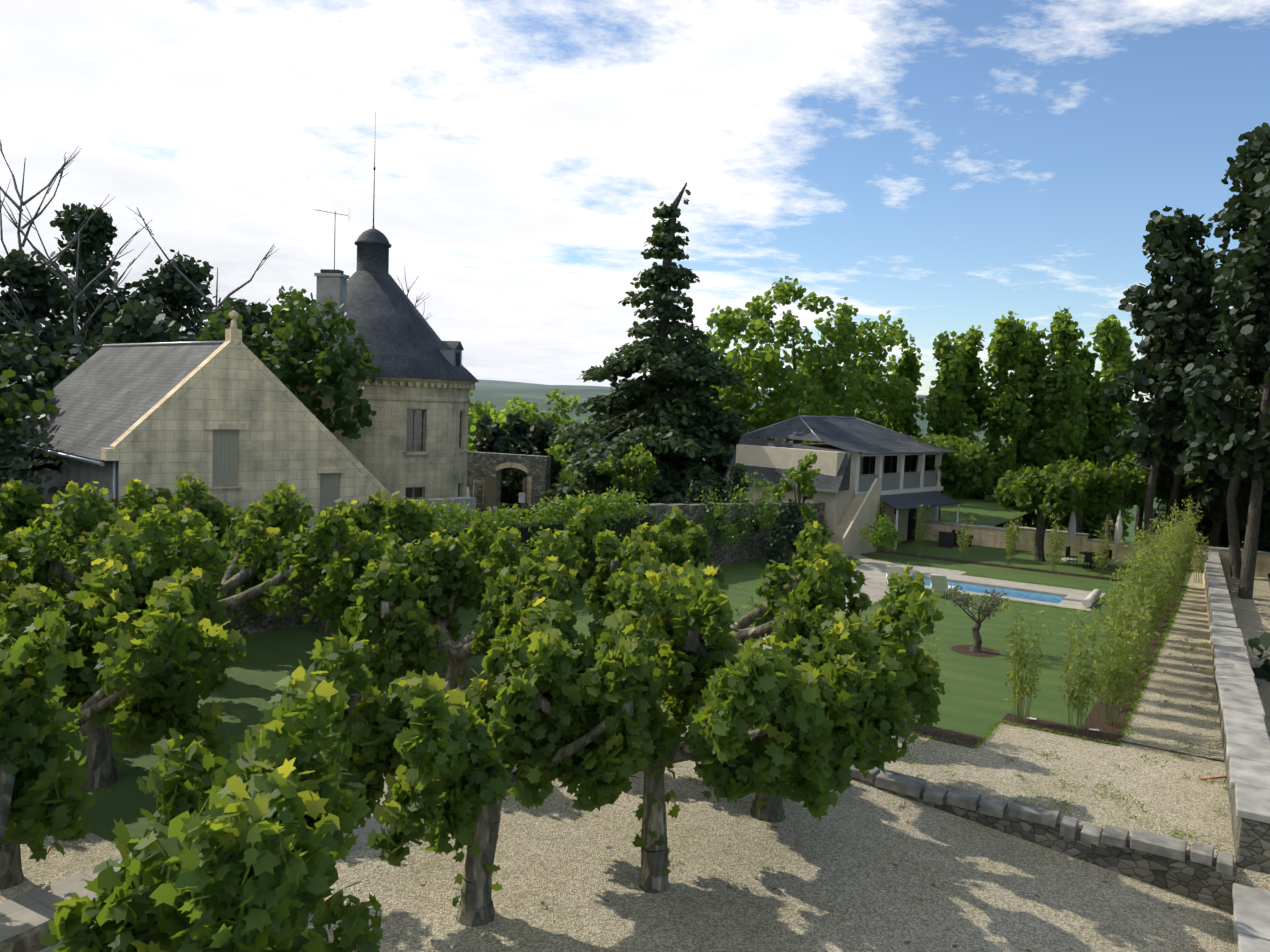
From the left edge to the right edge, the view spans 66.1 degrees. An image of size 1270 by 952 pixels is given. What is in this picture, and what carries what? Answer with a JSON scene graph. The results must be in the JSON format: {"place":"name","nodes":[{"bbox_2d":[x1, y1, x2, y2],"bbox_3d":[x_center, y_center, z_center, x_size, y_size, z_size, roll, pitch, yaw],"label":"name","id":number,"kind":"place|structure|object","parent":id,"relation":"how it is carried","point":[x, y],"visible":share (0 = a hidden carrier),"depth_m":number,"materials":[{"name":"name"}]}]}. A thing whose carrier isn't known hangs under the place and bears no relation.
{"place":"outdoors","nodes":[
{"label":"outdoors","id":0,"kind":"place"},
{"bbox_2d":[0,448,475,527],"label":"bushes","id":1,"kind":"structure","parent":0,"point":[56,480],"depth_m":32.99,"materials":[{"name":"green plant"}]},
{"bbox_2d":[0,579,896,951],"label":"slab path","id":2,"kind":"structure","parent":0,"point":[26,911],"depth_m":14.14,"materials":[{"name":"beige stone"}]},
{"bbox_2d":[64,501,1193,851],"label":"lawn","id":3,"kind":"structure","parent":0,"point":[978,691],"depth_m":28.59,"materials":[{"name":"green plant"}]},
{"bbox_2d":[13,346,388,539],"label":"gable house","id":4,"kind":"structure","parent":3,"relation":"on","point":[283,437],"depth_m":31.68,"materials":[{"name":"stone"}]},
{"bbox_2d":[10,310,391,499],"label":"roof","id":5,"kind":"structure","parent":4,"relation":"on","point":[111,401],"depth_m":33.02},
{"bbox_2d":[63,423,345,548],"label":"shuttered windows","id":6,"kind":"structure","parent":4,"relation":"in","point":[225,460],"depth_m":31.53,"materials":[{"name":"grey wood"}]},
{"bbox_2d":[308,397,468,499],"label":"tower","id":7,"kind":"structure","parent":3,"relation":"on","point":[377,449],"depth_m":46.56,"materials":[{"name":"stone"}]},
{"bbox_2d":[289,373,474,401],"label":"tower cornice","id":8,"kind":"structure","parent":7,"relation":"attached to","point":[406,389],"depth_m":46.10,"materials":[{"name":"beige stone"}]},
{"bbox_2d":[296,112,478,381],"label":"tower roof","id":9,"kind":"structure","parent":7,"relation":"on","point":[402,339],"depth_m":47.87,"materials":[{"name":"stone"}]},
{"bbox_2d":[314,209,350,351],"bbox_3d":[-14.201,-8.467,45.548,1.580,7.914,1.115,2,5,-1],"label":"chimney","id":10,"kind":"object","parent":9,"relation":"attached to","point":[332,283],"visible":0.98,"depth_m":45.21,"materials":[{"name":"grey stone"}]},
{"bbox_2d":[404,409,468,498],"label":"tower windows","id":11,"kind":"structure","parent":7,"relation":"in","point":[415,431],"depth_m":46.89,"materials":[{"name":"grey wood"}]},
{"bbox_2d":[45,501,824,634],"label":"old garden wall","id":12,"kind":"structure","parent":3,"relation":"on","point":[749,549],"depth_m":43.79,"materials":[{"name":"stone"}]},
{"bbox_2d":[48,537,317,630],"bbox_3d":[-18.279,3.470,22.548,0.822,2.758,24.697,7,6,44],"label":"ivy on wall","id":13,"kind":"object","parent":12,"relation":"attached to","point":[256,611],"visible":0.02,"depth_m":29.18,"materials":[{"name":"green plant"}]},
{"bbox_2d":[466,487,469,496],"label":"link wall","id":14,"kind":"structure","parent":3,"relation":"on","point":[467,492],"depth_m":58.26,"materials":[{"name":"grey stone"}]},
{"bbox_2d":[467,451,550,511],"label":"gate wall","id":15,"kind":"structure","parent":3,"relation":"on","point":[535,468],"depth_m":61.09,"materials":[{"name":"grey stone"}]},
{"bbox_2d":[485,475,526,512],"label":"gate leaves","id":16,"kind":"object","parent":15,"relation":"attached to","point":[490,492],"visible":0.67,"depth_m":60.62,"materials":[{"name":"grey wood"}]},
{"bbox_2d":[350,472,903,605],"bbox_3d":[1.255,2.310,40.325,29.325,4.509,5.212,-2,6,-43],"label":"hedge","id":17,"kind":"object","parent":3,"relation":"on","point":[879,537],"depth_m":39.62,"materials":[{"name":"green plant"}]},
{"bbox_2d":[162,574,1187,837],"bbox_3d":[8.525,5.451,29.896,12.748,0.114,42.065,5,5,32],"label":"edging","id":18,"kind":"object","parent":3,"relation":"on","point":[1154,662],"depth_m":27.10,"materials":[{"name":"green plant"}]},
{"bbox_2d":[684,463,805,565],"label":"shrubs","id":19,"kind":"object","parent":3,"relation":"on","point":[790,514],"depth_m":44.62,"materials":[{"name":"green plant"}]},
{"bbox_2d":[736,444,960,555],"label":"annex house","id":20,"kind":"structure","parent":3,"relation":"on","point":[898,485],"depth_m":53.17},
{"bbox_2d":[723,408,951,492],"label":"annex roof","id":21,"kind":"structure","parent":20,"relation":"on","point":[856,434],"depth_m":54.32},
{"bbox_2d":[886,566,954,599],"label":"sun loungers","id":22,"kind":"object","parent":3,"relation":"on","point":[939,582],"visible":0.75,"depth_m":39.25,"materials":[{"name":"white"}]},
{"bbox_2d":[938,529,972,547],"bbox_3d":[18.118,3.462,54.785,1.618,0.870,3.087,5,5,26],"label":"terrace furniture","id":23,"kind":"object","parent":3,"relation":"on","point":[947,540],"visible":0.56,"depth_m":53.76,"materials":[{"name":"black wicker"}]},
{"bbox_2d":[731,495,1210,733],"bbox_3d":[13.006,2.740,38.130,15.305,4.109,33.845,5,5,33],"label":"bamboo foliage","id":24,"kind":"object","parent":3,"relation":"on","point":[1137,613],"visible":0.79,"depth_m":25.93,"materials":[{"name":"green plant"}]},
{"bbox_2d":[943,585,1008,651],"bbox_3d":[10.717,4.559,30.756,2.168,2.055,1.976,2,5,-1],"label":"olive","id":25,"kind":"object","parent":3,"relation":"on","point":[986,607],"depth_m":30.59,"materials":[{"name":"green plant"}]},
{"bbox_2d":[874,550,1185,748],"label":"mulch beds","id":26,"kind":"object","parent":3,"relation":"on","point":[1108,733],"visible":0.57,"depth_m":24.17,"materials":[{"name":"brown soil"}]},
{"bbox_2d":[911,433,1208,561],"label":"trees","id":27,"kind":"object","parent":3,"relation":"on","point":[1068,486],"depth_m":52.43,"materials":[{"name":"green plant"}]},
{"bbox_2d":[1065,546,1111,569],"bbox_3d":[22.418,4.094,48.698,2.357,0.920,1.800,-2,6,-42],"label":"patio furniture","id":28,"kind":"object","parent":3,"relation":"on","point":[1088,558],"visible":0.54,"depth_m":48.55,"materials":[{"name":"grey metal"}]},
{"bbox_2d":[1061,510,1123,565],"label":"closed parasols","id":29,"kind":"object","parent":3,"relation":"on","point":[1118,531],"visible":0.77,"depth_m":50.07,"materials":[{"name":"fabric"}]},
{"bbox_2d":[0,723,1269,951],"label":"gravel ground","id":30,"kind":"structure","parent":0,"point":[840,883],"depth_m":16.02,"materials":[{"name":"beige gravel"}]},
{"bbox_2d":[0,471,945,951],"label":"plane trees","id":31,"kind":"object","parent":30,"relation":"on","point":[254,871],"depth_m":14.12,"materials":[{"name":"green plant"}]},
{"bbox_2d":[43,636,1197,951],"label":"fallen leaves","id":32,"kind":"object","parent":30,"relation":"on","point":[773,888],"visible":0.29,"depth_m":16.28,"materials":[{"name":"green plant"}]},
{"bbox_2d":[540,637,1227,906],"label":"gravel weeds","id":33,"kind":"object","parent":30,"relation":"on","point":[1063,802],"visible":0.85,"depth_m":19.86,"materials":[{"name":"green plant"}]},
{"bbox_2d":[850,764,1236,912],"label":"retaining wall","id":34,"kind":"structure","parent":30,"relation":"on","point":[1169,864],"depth_m":17.50,"materials":[{"name":"grey stone"}]},
{"bbox_2d":[924,717,1226,779],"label":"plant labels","id":35,"kind":"object","parent":30,"relation":"on","point":[1220,777],"visible":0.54,"depth_m":20.45,"materials":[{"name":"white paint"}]},
{"bbox_2d":[0,122,1269,685],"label":"trees","id":36,"kind":"object","parent":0,"point":[1208,426],"depth_m":48.32,"materials":[{"name":"green plant"}]},
{"bbox_2d":[0,0,1269,401],"label":"sky","id":37,"kind":"structure","parent":0,"point":[941,166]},
{"bbox_2d":[468,379,1244,598],"bbox_3d":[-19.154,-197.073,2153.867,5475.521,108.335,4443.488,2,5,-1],"label":"hills","id":38,"kind":"structure","parent":0,"point":[498,394],"depth_m":1709.15,"materials":[{"name":"green plant"}]},
{"bbox_2d":[0,411,70,508],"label":"tree","id":39,"kind":"object","parent":38,"relation":"on","point":[18,465],"visible":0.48,"depth_m":31.51,"materials":[{"name":"green plant"}]},
{"bbox_2d":[0,285,380,454],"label":"old house trees","id":40,"kind":"object","parent":38,"relation":"on","point":[301,336],"depth_m":41.09,"materials":[{"name":"green plant"}]},
{"bbox_2d":[0,140,432,354],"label":"bare trees","id":41,"kind":"object","parent":38,"relation":"on","point":[71,285],"visible":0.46,"depth_m":48.92,"materials":[{"name":"grey dark bark"}]},
{"bbox_2d":[512,182,793,521],"bbox_3d":[3.027,-6.988,60.014,20.006,21.585,17.224,2,5,-1],"label":"conifer tree","id":42,"kind":"object","parent":38,"relation":"on","point":[681,435],"depth_m":57.68,"materials":[{"name":"green plant"}]},
{"bbox_2d":[916,519,1269,585],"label":"parapet wall","id":43,"kind":"structure","parent":38,"relation":"on","point":[989,536],"depth_m":52.88,"materials":[{"name":"stone"}]},
{"bbox_2d":[1203,551,1269,951],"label":"parapet wall","id":44,"kind":"structure","parent":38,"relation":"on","point":[1245,740],"depth_m":19.32,"materials":[{"name":"stone"}]},
{"bbox_2d":[839,554,1105,610],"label":"pool paving","id":45,"kind":"structure","parent":0,"point":[873,570],"depth_m":43.07,"materials":[{"name":"beige stone"}]},
{"bbox_2d":[1063,589,1100,607],"bbox_3d":[18.103,4.910,39.703,1.220,0.347,2.900,5,5,32],"label":"pool cover roller","id":46,"kind":"object","parent":45,"relation":"on","point":[1088,599],"visible":0.94,"depth_m":39.16,"materials":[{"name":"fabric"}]},
{"bbox_2d":[940,497,1036,526],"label":"lawn","id":47,"kind":"structure","parent":0,"point":[989,513],"depth_m":72.91,"materials":[{"name":"green plant"}]},
{"bbox_2d":[468,275,917,556],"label":"broadleaf","id":48,"kind":"object","parent":47,"relation":"on","point":[788,395],"depth_m":72.86,"materials":[{"name":"green plant"}]},
{"bbox_2d":[816,306,1137,540],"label":"poplar","id":49,"kind":"object","parent":47,"relation":"on","point":[1070,384],"depth_m":82.73,"materials":[{"name":"green plant"}]},
{"bbox_2d":[912,577,1064,603],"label":"pool water","id":50,"kind":"structure","parent":0,"point":[1021,594],"depth_m":41.55,"materials":[{"name":"blue liquid"}]},
{"bbox_2d":[1120,570,1269,761],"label":"gravel path","id":51,"kind":"structure","parent":0,"point":[1160,724],"depth_m":28.15,"materials":[{"name":"beige gravel"}]}
]}

